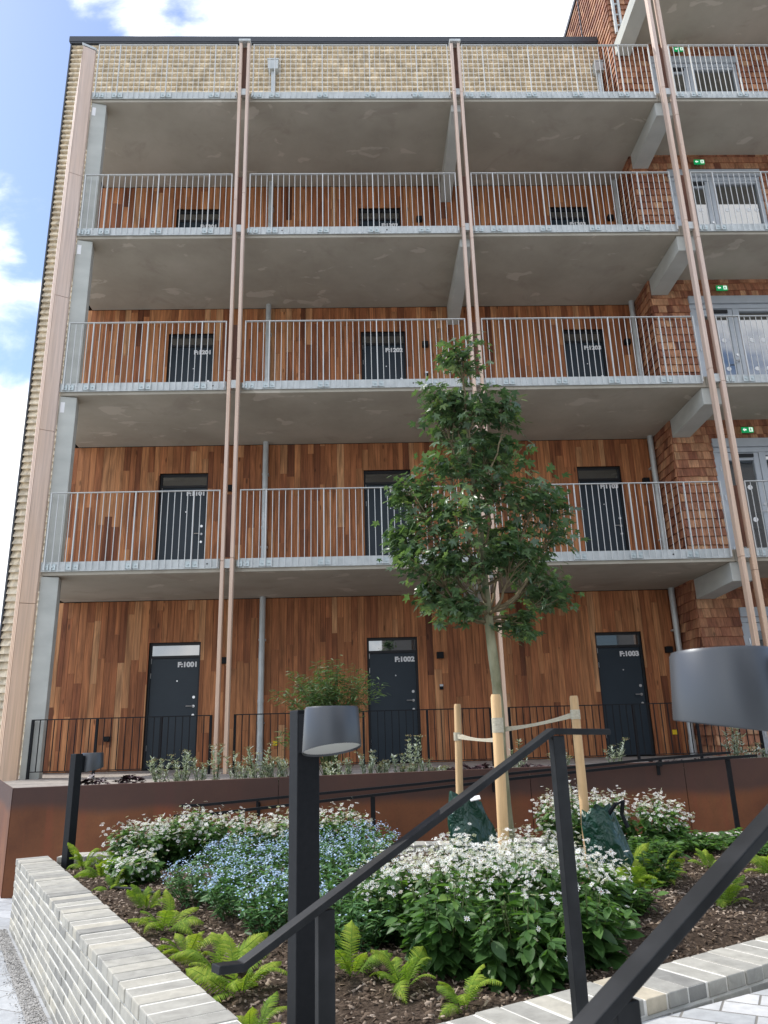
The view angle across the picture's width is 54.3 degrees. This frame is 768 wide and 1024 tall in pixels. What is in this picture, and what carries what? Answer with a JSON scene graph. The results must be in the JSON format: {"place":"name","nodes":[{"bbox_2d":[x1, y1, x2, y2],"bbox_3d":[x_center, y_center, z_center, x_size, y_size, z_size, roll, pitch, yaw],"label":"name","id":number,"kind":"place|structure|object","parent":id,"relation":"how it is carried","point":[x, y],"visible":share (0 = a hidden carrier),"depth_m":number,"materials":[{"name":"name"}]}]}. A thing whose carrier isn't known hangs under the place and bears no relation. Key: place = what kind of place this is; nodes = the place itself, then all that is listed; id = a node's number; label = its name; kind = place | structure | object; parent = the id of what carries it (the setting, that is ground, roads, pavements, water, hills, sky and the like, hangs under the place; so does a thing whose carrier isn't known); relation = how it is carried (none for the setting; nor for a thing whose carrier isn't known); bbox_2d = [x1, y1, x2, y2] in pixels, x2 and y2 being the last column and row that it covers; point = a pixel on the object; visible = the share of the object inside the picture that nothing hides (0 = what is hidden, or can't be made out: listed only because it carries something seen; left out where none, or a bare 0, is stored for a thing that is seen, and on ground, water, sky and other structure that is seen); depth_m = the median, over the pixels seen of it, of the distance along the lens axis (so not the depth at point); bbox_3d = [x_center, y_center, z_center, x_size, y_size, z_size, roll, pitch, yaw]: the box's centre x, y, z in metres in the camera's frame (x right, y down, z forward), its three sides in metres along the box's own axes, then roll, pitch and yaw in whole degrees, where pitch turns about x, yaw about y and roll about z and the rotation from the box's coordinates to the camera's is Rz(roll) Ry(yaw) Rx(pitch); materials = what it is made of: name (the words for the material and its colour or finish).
{"place":"outdoors","nodes":[
{"label":"outdoors","id":0,"kind":"place"},
{"bbox_2d":[0,898,52,1023],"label":"pavement","id":1,"kind":"structure","parent":0,"point":[8,1015],"depth_m":4.15,"materials":[{"name":"concrete"}]},
{"bbox_2d":[0,929,48,1023],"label":"gravel strip","id":2,"kind":"object","parent":1,"relation":"on","point":[26,1016],"visible":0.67,"depth_m":4.11,"materials":[{"name":"gravel"}]},
{"bbox_2d":[9,856,240,1023],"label":"planter wall","id":3,"kind":"structure","parent":1,"relation":"on","point":[88,956],"depth_m":3.29,"materials":[{"name":"brick"}]},
{"bbox_2d":[0,757,767,897],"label":"retaining wall","id":4,"kind":"structure","parent":1,"relation":"on","point":[32,821],"depth_m":6.98,"materials":[{"name":"metal"}]},
{"bbox_2d":[180,751,730,815],"bbox_3d":[0.709,2.543,6.989,5.151,0.449,0.108,-1,-17,-2],"label":"ramp handrail","id":5,"kind":"object","parent":4,"relation":"attached to","point":[660,759],"visible":0.7,"depth_m":6.95,"materials":[{"name":"metal"}]},
{"bbox_2d":[57,831,742,864],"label":"planter wall","id":6,"kind":"structure","parent":1,"relation":"on","point":[414,850],"depth_m":5.78,"materials":[{"name":"brick"}]},
{"bbox_2d":[211,728,610,1023],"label":"stair handrail","id":7,"kind":"object","parent":1,"relation":"on","point":[321,912],"visible":1,"depth_m":2.06,"materials":[{"name":"black metal"}]},
{"bbox_2d":[173,754,757,839],"bbox_3d":[0.756,2.675,6.330,5.040,1.055,0.040,-1,-17,-2],"label":"ramp handrail","id":8,"kind":"object","parent":1,"relation":"on","point":[731,790],"visible":0.65,"depth_m":6.41,"materials":[{"name":"metal"}]},
{"bbox_2d":[569,804,767,1023],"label":"stair handrail","id":9,"kind":"object","parent":1,"relation":"on","point":[612,1001],"visible":1,"depth_m":1.11,"materials":[{"name":"black metal"}]},
{"bbox_2d":[669,645,767,730],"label":"bollard lamp","id":10,"kind":"object","parent":1,"relation":"on","point":[724,686],"visible":1,"depth_m":1.17,"materials":[{"name":"grey"}]},
{"bbox_2d":[0,0,572,621],"label":"sky","id":11,"kind":"structure","parent":0,"point":[35,34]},
{"bbox_2d":[0,36,734,780],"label":"apartment building","id":12,"kind":"structure","parent":0,"point":[260,284],"depth_m":13.66,"materials":[{"name":"brown"}]},
{"bbox_2d":[142,642,200,769],"bbox_3d":[-3.637,3.319,12.903,0.900,2.110,0.137,-1,-17,-2],"label":"door","id":13,"kind":"structure","parent":12,"relation":"in","point":[174,668],"depth_m":12.93,"materials":[{"name":"black"}]},
{"bbox_2d":[155,474,207,559],"bbox_3d":[-3.719,0.343,13.800,0.900,2.190,0.137,-1,-17,-2],"label":"door","id":14,"kind":"structure","parent":12,"relation":"in","point":[168,482],"depth_m":13.87,"materials":[{"name":"black"}]},
{"bbox_2d":[167,335,213,381],"bbox_3d":[-3.799,-2.474,14.672,0.900,2.190,0.095,-1,-17,-2],"label":"door","id":15,"kind":"structure","parent":12,"relation":"in","point":[210,338],"depth_m":14.81,"materials":[{"name":"black"}]},
{"bbox_2d":[176,211,218,227],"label":"door","id":16,"kind":"structure","parent":12,"relation":"in","point":[200,220],"depth_m":15.76,"materials":[{"name":"black"}]},
{"bbox_2d":[358,209,400,225],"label":"door","id":17,"kind":"structure","parent":12,"relation":"in","point":[378,214],"depth_m":15.88,"materials":[{"name":"black"}]},
{"bbox_2d":[361,332,406,379],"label":"door","id":18,"kind":"structure","parent":12,"relation":"in","point":[368,344],"depth_m":14.93,"materials":[{"name":"black"}]},
{"bbox_2d":[363,470,412,555],"bbox_3d":[0.083,0.278,13.937,0.890,2.190,0.095,-1,-17,-2],"label":"door","id":19,"kind":"structure","parent":12,"relation":"in","point":[372,478],"depth_m":14.01,"materials":[{"name":"black"}]},
{"bbox_2d":[367,637,420,761],"bbox_3d":[0.166,3.249,13.019,0.890,2.110,0.137,-1,-17,-2],"label":"door","id":20,"kind":"structure","parent":12,"relation":"in","point":[394,661],"depth_m":13.04,"materials":[{"name":"black"}]},
{"bbox_2d":[549,208,588,224],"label":"door","id":21,"kind":"structure","parent":12,"relation":"in","point":[552,210],"depth_m":16.01,"materials":[{"name":"black"}]},
{"bbox_2d":[562,330,607,376],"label":"door","id":22,"kind":"structure","parent":12,"relation":"in","point":[594,332],"depth_m":15.06,"materials":[{"name":"black"}]},
{"bbox_2d":[577,467,628,550],"bbox_3d":[4.116,0.197,14.041,0.840,2.190,0.137,-1,-17,-2],"label":"door","id":23,"kind":"structure","parent":12,"relation":"in","point":[585,474],"depth_m":14.11,"materials":[{"name":"black"}]},
{"bbox_2d":[594,632,654,756],"bbox_3d":[4.198,3.174,13.143,0.840,2.110,0.137,-1,-17,-2],"label":"door","id":24,"kind":"structure","parent":12,"relation":"in","point":[622,679],"depth_m":13.16,"materials":[{"name":"black"}]},
{"bbox_2d":[60,845,767,1023],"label":"bark mulch","id":25,"kind":"object","parent":0,"point":[365,1012],"visible":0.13,"depth_m":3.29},
{"bbox_2d":[61,752,103,870],"bbox_3d":[-2.284,2.277,5.689,0.173,0.849,0.252,-14,-21,35],"label":"bollard lamp","id":26,"kind":"object","parent":25,"relation":"on","point":[83,762],"visible":0.94,"depth_m":5.63,"materials":[{"name":"grey"}]},
{"bbox_2d":[67,842,111,869],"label":"fern","id":27,"kind":"object","parent":25,"relation":"on","point":[78,856],"visible":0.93,"depth_m":5.33,"materials":[{"name":"plant"}]},
{"bbox_2d":[73,856,124,877],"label":"fern","id":28,"kind":"object","parent":25,"relation":"on","point":[101,870],"visible":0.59,"depth_m":5.05,"materials":[{"name":"plant"}]},
{"bbox_2d":[91,867,128,890],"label":"fern","id":29,"kind":"object","parent":25,"relation":"on","point":[108,878],"visible":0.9,"depth_m":4.73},
{"bbox_2d":[102,845,165,886],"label":"aster","id":30,"kind":"object","parent":25,"relation":"on","point":[141,870],"visible":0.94,"depth_m":4.86,"materials":[{"name":"white plant"}]},
{"bbox_2d":[101,814,187,870],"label":"aster","id":31,"kind":"object","parent":25,"relation":"on","point":[126,844],"visible":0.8,"depth_m":5.34,"materials":[{"name":"white plant"}]},
{"bbox_2d":[126,884,173,909],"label":"fern","id":32,"kind":"object","parent":25,"relation":"on","point":[136,896],"visible":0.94,"depth_m":4.05,"materials":[{"name":"plant"}]},
{"bbox_2d":[128,888,203,934],"bbox_3d":[-1.042,1.940,3.607,0.352,0.184,0.310,1,-17,-10],"label":"fern","id":33,"kind":"object","parent":25,"relation":"on","point":[165,918],"visible":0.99,"depth_m":3.59,"materials":[{"name":"plant"}]},
{"bbox_2d":[151,799,229,867],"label":"aster","id":34,"kind":"object","parent":25,"relation":"on","point":[188,832],"visible":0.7,"depth_m":5.41,"materials":[{"name":"white plant"}]},
{"bbox_2d":[157,930,223,955],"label":"fern","id":35,"kind":"object","parent":25,"relation":"on","point":[189,943],"visible":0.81,"depth_m":3.25,"materials":[{"name":"plant"}]},
{"bbox_2d":[157,848,260,907],"bbox_3d":[-0.966,2.048,4.234,0.571,0.283,0.514,-1,-17,-2],"label":"forget me not","id":36,"kind":"object","parent":25,"relation":"on","point":[179,883],"visible":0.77,"depth_m":4.15,"materials":[{"name":"blue plant"}]},
{"bbox_2d":[168,931,268,986],"bbox_3d":[-0.636,1.786,2.985,0.362,0.175,0.300,-14,-21,36],"label":"fern","id":37,"kind":"object","parent":25,"relation":"on","point":[254,940],"visible":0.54,"depth_m":3.00,"materials":[{"name":"plant"}]},
{"bbox_2d":[185,805,277,864],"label":"aster","id":38,"kind":"object","parent":25,"relation":"on","point":[237,829],"visible":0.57,"depth_m":5.42,"materials":[{"name":"white plant"}]},
{"bbox_2d":[185,932,286,1001],"bbox_3d":[-0.527,1.665,2.703,0.339,0.220,0.298,7,-19,-25],"label":"fern","id":39,"kind":"object","parent":25,"relation":"on","point":[230,948],"visible":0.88,"depth_m":2.71,"materials":[{"name":"plant"}]},
{"bbox_2d":[194,853,287,920],"bbox_3d":[-0.698,1.932,3.867,0.557,0.280,0.603,3,-17,-15],"label":"forget me not","id":40,"kind":"object","parent":25,"relation":"on","point":[225,905],"visible":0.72,"depth_m":3.81,"materials":[{"name":"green plant"}]},
{"bbox_2d":[203,829,283,881],"bbox_3d":[-0.891,2.156,4.693,0.536,0.293,0.558,-1,-17,-2],"label":"forget me not","id":41,"kind":"object","parent":25,"relation":"on","point":[240,846],"visible":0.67,"depth_m":4.67,"materials":[{"name":"blue plant"}]},
{"bbox_2d":[236,991,286,1023],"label":"fern","id":42,"kind":"object","parent":25,"relation":"on","point":[249,1016],"visible":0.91,"depth_m":2.36,"materials":[{"name":"plant"}]},
{"bbox_2d":[242,805,288,864],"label":"aster","id":43,"kind":"object","parent":25,"relation":"on","point":[281,828],"visible":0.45,"depth_m":5.46,"materials":[{"name":"white plant"}]},
{"bbox_2d":[231,866,334,938],"bbox_3d":[-0.475,1.820,3.508,0.509,0.288,0.544,-1,-17,-2],"label":"forget me not","id":44,"kind":"object","parent":25,"relation":"on","point":[267,902],"visible":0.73,"depth_m":3.44,"materials":[{"name":"green plant"}]},
{"bbox_2d":[249,835,342,885],"bbox_3d":[-0.525,2.133,4.574,0.570,0.326,0.592,-13,-20,33],"label":"forget me not","id":45,"kind":"object","parent":25,"relation":"on","point":[278,868],"visible":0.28,"depth_m":4.52,"materials":[{"name":"blue plant"}]},
{"bbox_2d":[274,825,341,868],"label":"forget me not","id":46,"kind":"object","parent":25,"relation":"on","point":[283,846],"visible":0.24,"depth_m":5.04,"materials":[{"name":"blue plant"}]},
{"bbox_2d":[287,706,360,1023],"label":"bollard lamp","id":47,"kind":"object","parent":25,"relation":"on","point":[316,732],"visible":1,"depth_m":2.15,"materials":[{"name":"grey"}]},
{"bbox_2d":[319,802,378,856],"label":"aster","id":48,"kind":"object","parent":25,"relation":"on","point":[334,824],"visible":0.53,"depth_m":5.54,"materials":[{"name":"white plant"}]},
{"bbox_2d":[319,828,394,883],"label":"forget me not","id":49,"kind":"object","parent":25,"relation":"on","point":[353,850],"visible":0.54,"depth_m":4.54,"materials":[{"name":"blue plant"}]},
{"bbox_2d":[319,846,398,912],"bbox_3d":[-0.175,1.905,3.887,0.618,0.319,0.626,-1,-17,-2],"label":"forget me not","id":50,"kind":"object","parent":25,"relation":"on","point":[330,869],"visible":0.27,"depth_m":3.90,"materials":[{"name":"blue plant"}]},
{"bbox_2d":[320,886,398,952],"bbox_3d":[-0.157,1.711,3.165,0.471,0.263,0.474,2,-17,-11],"label":"forget me not","id":51,"kind":"object","parent":25,"relation":"on","point":[353,913],"visible":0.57,"depth_m":3.11,"materials":[{"name":"green plant"}]},
{"bbox_2d":[320,861,406,929],"bbox_3d":[-0.075,1.801,3.535,0.554,0.308,0.493,-12,-20,31],"label":"forget me not","id":52,"kind":"object","parent":25,"relation":"on","point":[356,888],"visible":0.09,"depth_m":3.48,"materials":[{"name":"plant"}]},
{"bbox_2d":[335,920,392,976],"bbox_3d":[-0.126,1.637,2.785,0.308,0.171,0.248,4,-18,-18],"label":"fern","id":53,"kind":"object","parent":25,"relation":"on","point":[351,932],"visible":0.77,"depth_m":2.77,"materials":[{"name":"plant"}]},
{"bbox_2d":[330,819,398,866],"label":"forget me not","id":54,"kind":"object","parent":25,"relation":"on","point":[375,833],"visible":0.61,"depth_m":5.08,"materials":[{"name":"blue plant"}]},
{"bbox_2d":[349,840,454,945],"bbox_3d":[0.078,1.710,3.334,0.512,0.470,0.472,8,-19,-28],"label":"aster","id":55,"kind":"object","parent":25,"relation":"on","point":[389,896],"visible":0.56,"depth_m":3.25,"materials":[{"name":"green plant"}]},
{"bbox_2d":[369,946,435,1002],"bbox_3d":[0.075,1.611,2.631,0.237,0.135,0.324,1,-17,-9],"label":"fern","id":56,"kind":"object","parent":25,"relation":"on","point":[414,966],"visible":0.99,"depth_m":2.65,"materials":[{"name":"plant"}]},
{"bbox_2d":[384,864,484,981],"bbox_3d":[0.211,1.601,2.896,0.421,0.420,0.412,-1,-17,-2],"label":"aster","id":57,"kind":"object","parent":25,"relation":"on","point":[450,953],"visible":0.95,"depth_m":2.81,"materials":[{"name":"green plant"}]},
{"bbox_2d":[396,839,520,932],"bbox_3d":[0.341,1.670,3.220,0.523,0.487,0.558,10,-20,-33],"label":"aster","id":58,"kind":"object","parent":25,"relation":"on","point":[440,876],"visible":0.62,"depth_m":3.18,"materials":[{"name":"white plant"}]},
{"bbox_2d":[454,704,462,794],"bbox_3d":[0.531,1.958,5.277,0.087,1.172,0.054,-1,-17,-2],"label":"tree stake","id":59,"kind":"object","parent":25,"relation":"on","point":[458,753],"visible":0.52,"depth_m":5.33,"materials":[{"name":"brown wood"}]},
{"bbox_2d":[436,963,501,1018],"bbox_3d":[0.266,1.563,2.449,0.218,0.142,0.246,0,-17,-4],"label":"fern","id":60,"kind":"object","parent":25,"relation":"on","point":[449,991],"visible":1,"depth_m":2.45,"materials":[{"name":"plant"}]},
{"bbox_2d":[447,791,498,866],"bbox_3d":[0.614,2.179,5.112,0.359,0.528,0.262,-1,-17,-2],"label":"watering bag","id":61,"kind":"object","parent":25,"relation":"on","point":[473,813],"visible":0.48,"depth_m":5.05,"materials":[{"name":"teal"}]},
{"bbox_2d":[413,823,542,897],"bbox_3d":[0.446,1.722,3.531,0.574,0.497,0.562,-16,-22,39],"label":"aster","id":62,"kind":"object","parent":25,"relation":"on","point":[503,859],"visible":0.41,"depth_m":3.52,"materials":[{"name":"white plant"}]},
{"bbox_2d":[371,331,590,860],"bbox_3d":[0.665,0.505,4.997,1.500,3.689,1.046,-1,-17,-2],"label":"maple tree","id":63,"kind":"object","parent":25,"relation":"on","point":[512,547],"visible":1,"depth_m":5.04,"materials":[{"name":"green plant"}]},
{"bbox_2d":[491,694,509,865],"bbox_3d":[0.605,1.530,3.840,0.072,1.157,0.060,-1,-17,-2],"label":"tree stake","id":64,"kind":"object","parent":25,"relation":"on","point":[500,783],"visible":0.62,"depth_m":3.86,"materials":[{"name":"brown wood"}]},
{"bbox_2d":[464,876,586,995],"bbox_3d":[0.534,1.592,2.803,0.450,0.430,0.444,-7,-18,17],"label":"aster","id":65,"kind":"object","parent":25,"relation":"on","point":[512,961],"visible":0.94,"depth_m":2.70,"materials":[{"name":"green plant"}]},
{"bbox_2d":[466,826,590,947],"bbox_3d":[0.619,1.606,3.174,0.541,0.499,0.567,-1,-17,-2],"label":"aster","id":66,"kind":"object","parent":25,"relation":"on","point":[519,875],"visible":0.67,"depth_m":3.11,"materials":[{"name":"white plant"}]},
{"bbox_2d":[480,820,596,901],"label":"aster","id":67,"kind":"object","parent":25,"relation":"on","point":[552,842],"visible":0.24,"depth_m":3.69,"materials":[{"name":"white plant"}]},
{"bbox_2d":[529,776,602,856],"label":"aster","id":68,"kind":"object","parent":25,"relation":"on","point":[549,817],"visible":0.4,"depth_m":5.27,"materials":[{"name":"white plant"}]},
{"bbox_2d":[522,836,632,929],"bbox_3d":[0.858,1.688,3.329,0.509,0.443,0.435,-9,-18,24],"label":"aster","id":69,"kind":"object","parent":25,"relation":"on","point":[608,883],"visible":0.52,"depth_m":3.27,"materials":[{"name":"white plant"}]},
{"bbox_2d":[570,696,589,878],"bbox_3d":[1.181,1.688,4.434,0.057,1.166,0.056,-1,-17,-2],"label":"tree stake","id":70,"kind":"object","parent":25,"relation":"on","point":[580,770],"visible":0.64,"depth_m":4.47,"materials":[{"name":"brown wood"}]},
{"bbox_2d":[505,710,580,731],"bbox_3d":[0.971,1.304,4.665,0.513,0.120,0.063,-10,-19,27],"label":"tree tie","id":71,"kind":"object","parent":70,"relation":"attached to","point":[573,714],"visible":0.89,"depth_m":4.63,"materials":[{"name":"fabric"}]},
{"bbox_2d":[539,868,644,971],"bbox_3d":[0.793,1.611,2.935,0.419,0.390,0.404,-1,-17,-2],"label":"aster","id":72,"kind":"object","parent":25,"relation":"on","point":[602,945],"visible":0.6,"depth_m":2.85,"materials":[{"name":"green plant"}]},
{"bbox_2d":[581,800,633,877],"bbox_3d":[1.296,1.939,4.311,0.264,0.529,0.223,-12,-20,30],"label":"watering bag","id":73,"kind":"object","parent":25,"relation":"on","point":[601,826],"visible":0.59,"depth_m":4.28,"materials":[{"name":"teal"}]},
{"bbox_2d":[571,785,644,843],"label":"aster","id":74,"kind":"object","parent":25,"relation":"on","point":[616,809],"visible":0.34,"depth_m":5.46,"materials":[{"name":"white plant"}]},
{"bbox_2d":[604,866,657,887],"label":"fern","id":75,"kind":"object","parent":25,"relation":"on","point":[639,871],"visible":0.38,"depth_m":4.02,"materials":[{"name":"plant"}]},
{"bbox_2d":[611,874,668,917],"bbox_3d":[1.161,1.842,3.603,0.369,0.187,0.357,-1,-17,-2],"label":"leafy perennial","id":76,"kind":"object","parent":25,"relation":"on","point":[637,896],"visible":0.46,"depth_m":3.54,"materials":[{"name":"green plant"}]},
{"bbox_2d":[623,859,665,888],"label":"fern","id":77,"kind":"object","parent":25,"relation":"on","point":[637,863],"visible":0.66,"depth_m":4.14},
{"bbox_2d":[615,788,694,849],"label":"aster","id":78,"kind":"object","parent":25,"relation":"on","point":[659,819],"visible":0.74,"depth_m":5.50,"materials":[{"name":"white plant"}]},
{"bbox_2d":[627,834,683,861],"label":"leafy perennial","id":79,"kind":"object","parent":25,"relation":"on","point":[662,849],"visible":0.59,"depth_m":4.88,"materials":[{"name":"green plant"}]},
{"bbox_2d":[635,851,682,888],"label":"leafy perennial","id":80,"kind":"object","parent":25,"relation":"on","point":[663,873],"visible":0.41,"depth_m":4.24,"materials":[{"name":"green plant"}]},
{"bbox_2d":[669,829,731,852],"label":"leafy perennial","id":81,"kind":"object","parent":25,"relation":"on","point":[694,840],"visible":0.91,"depth_m":5.27,"materials":[{"name":"green plant"}]},
{"bbox_2d":[688,848,715,867],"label":"fern","id":82,"kind":"object","parent":25,"relation":"on","point":[702,854],"visible":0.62,"depth_m":4.65,"materials":[{"name":"plant"}]},
{"bbox_2d":[715,874,753,909],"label":"fern","id":83,"kind":"object","parent":25,"relation":"on","point":[731,890],"visible":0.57,"depth_m":3.79,"materials":[{"name":"plant"}]},
{"bbox_2d":[744,855,767,874],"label":"fern","id":84,"kind":"object","parent":25,"relation":"on","point":[757,859],"visible":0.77,"depth_m":4.49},
{"bbox_2d":[278,773,691,836],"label":"terrace soil","id":85,"kind":"structure","parent":0,"point":[531,799],"depth_m":7.01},
{"bbox_2d":[146,754,175,781],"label":"silver perennial","id":86,"kind":"object","parent":85,"relation":"on","point":[153,771],"visible":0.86,"depth_m":7.36,"materials":[{"name":"green plant"}]},
{"bbox_2d":[171,749,195,780],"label":"silver perennial","id":87,"kind":"object","parent":85,"relation":"on","point":[184,776],"visible":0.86,"depth_m":7.40,"materials":[{"name":"green plant"}]},
{"bbox_2d":[245,742,273,777],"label":"silver perennial","id":88,"kind":"object","parent":85,"relation":"on","point":[255,764],"visible":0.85,"depth_m":7.42,"materials":[{"name":"green plant"}]},
{"bbox_2d":[267,655,389,774],"bbox_3d":[-0.583,2.174,7.971,1.096,1.296,1.028,-15,-21,38],"label":"buddleia shrub","id":89,"kind":"object","parent":85,"relation":"on","point":[324,697],"visible":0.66,"depth_m":8.03,"materials":[{"name":"green plant"}]},
{"bbox_2d":[404,734,425,771],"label":"silver perennial","id":90,"kind":"object","parent":85,"relation":"on","point":[415,759],"visible":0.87,"depth_m":7.43,"materials":[{"name":"green plant"}]},
{"bbox_2d":[721,727,745,755],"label":"silver perennial","id":91,"kind":"object","parent":85,"relation":"on","point":[735,749],"visible":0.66,"depth_m":7.55,"materials":[{"name":"green plant"}]},
{"bbox_2d":[563,0,767,755],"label":"stair tower","id":92,"kind":"structure","parent":0,"point":[710,108],"depth_m":14.11,"materials":[{"name":"red brick"}]},
{"bbox_2d":[648,56,740,93],"bbox_3d":[6.667,-8.661,15.859,1.900,2.360,0.186,-1,-17,-2],"label":"glazed door","id":93,"kind":"structure","parent":92,"relation":"in","point":[677,58],"depth_m":16.08,"materials":[{"name":"glass"}]},
{"bbox_2d":[667,169,767,225],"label":"glazed door","id":94,"kind":"structure","parent":92,"relation":"in","point":[698,176],"depth_m":15.18,"materials":[{"name":"glass"}]},
{"bbox_2d":[687,295,767,376],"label":"glazed door","id":95,"kind":"structure","parent":92,"relation":"in","point":[738,304],"depth_m":14.30,"materials":[{"name":"glass"}]},
{"bbox_2d":[711,438,767,548],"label":"glazed door","id":96,"kind":"structure","parent":92,"relation":"in","point":[752,452],"depth_m":13.42,"materials":[{"name":"grey metal"}]},
{"bbox_2d":[738,607,767,753],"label":"glazed door","id":97,"kind":"structure","parent":92,"relation":"in","point":[742,610],"depth_m":12.61,"materials":[{"name":"glass"}]},
{"bbox_2d":[642,989,767,1023],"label":"pavement","id":98,"kind":"structure","parent":0,"point":[751,1008],"depth_m":2.32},
{"bbox_2d":[439,935,767,1023],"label":"planter wall","id":99,"kind":"structure","parent":98,"relation":"on","point":[705,978],"depth_m":2.47,"materials":[{"name":"brick"}]},
{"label":"terrace base","id":100,"kind":"structure","parent":0,"visible":0},
{"bbox_2d":[3,754,766,787],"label":"terrace deck","id":101,"kind":"structure","parent":100,"relation":"on","point":[54,779],"depth_m":10.80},
{"bbox_2d":[25,715,212,779],"bbox_3d":[-3.688,3.285,10.475,2.522,0.796,0.040,-1,-17,-2],"label":"terrace railing","id":102,"kind":"object","parent":101,"relation":"on","point":[28,772],"visible":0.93,"depth_m":10.49,"materials":[{"name":"metal"}]},
{"bbox_2d":[232,707,493,773],"bbox_3d":[-0.285,3.222,10.580,3.672,0.796,0.040,-1,-17,-2],"label":"terrace railing","id":103,"kind":"object","parent":101,"relation":"on","point":[363,727],"visible":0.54,"depth_m":10.60,"materials":[{"name":"metal"}]},
{"bbox_2d":[507,703,765,763],"bbox_3d":[3.603,3.150,10.699,3.632,0.796,0.040,-1,-17,-2],"label":"terrace railing","id":104,"kind":"object","parent":101,"relation":"on","point":[638,754],"visible":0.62,"depth_m":10.70,"materials":[{"name":"metal"}]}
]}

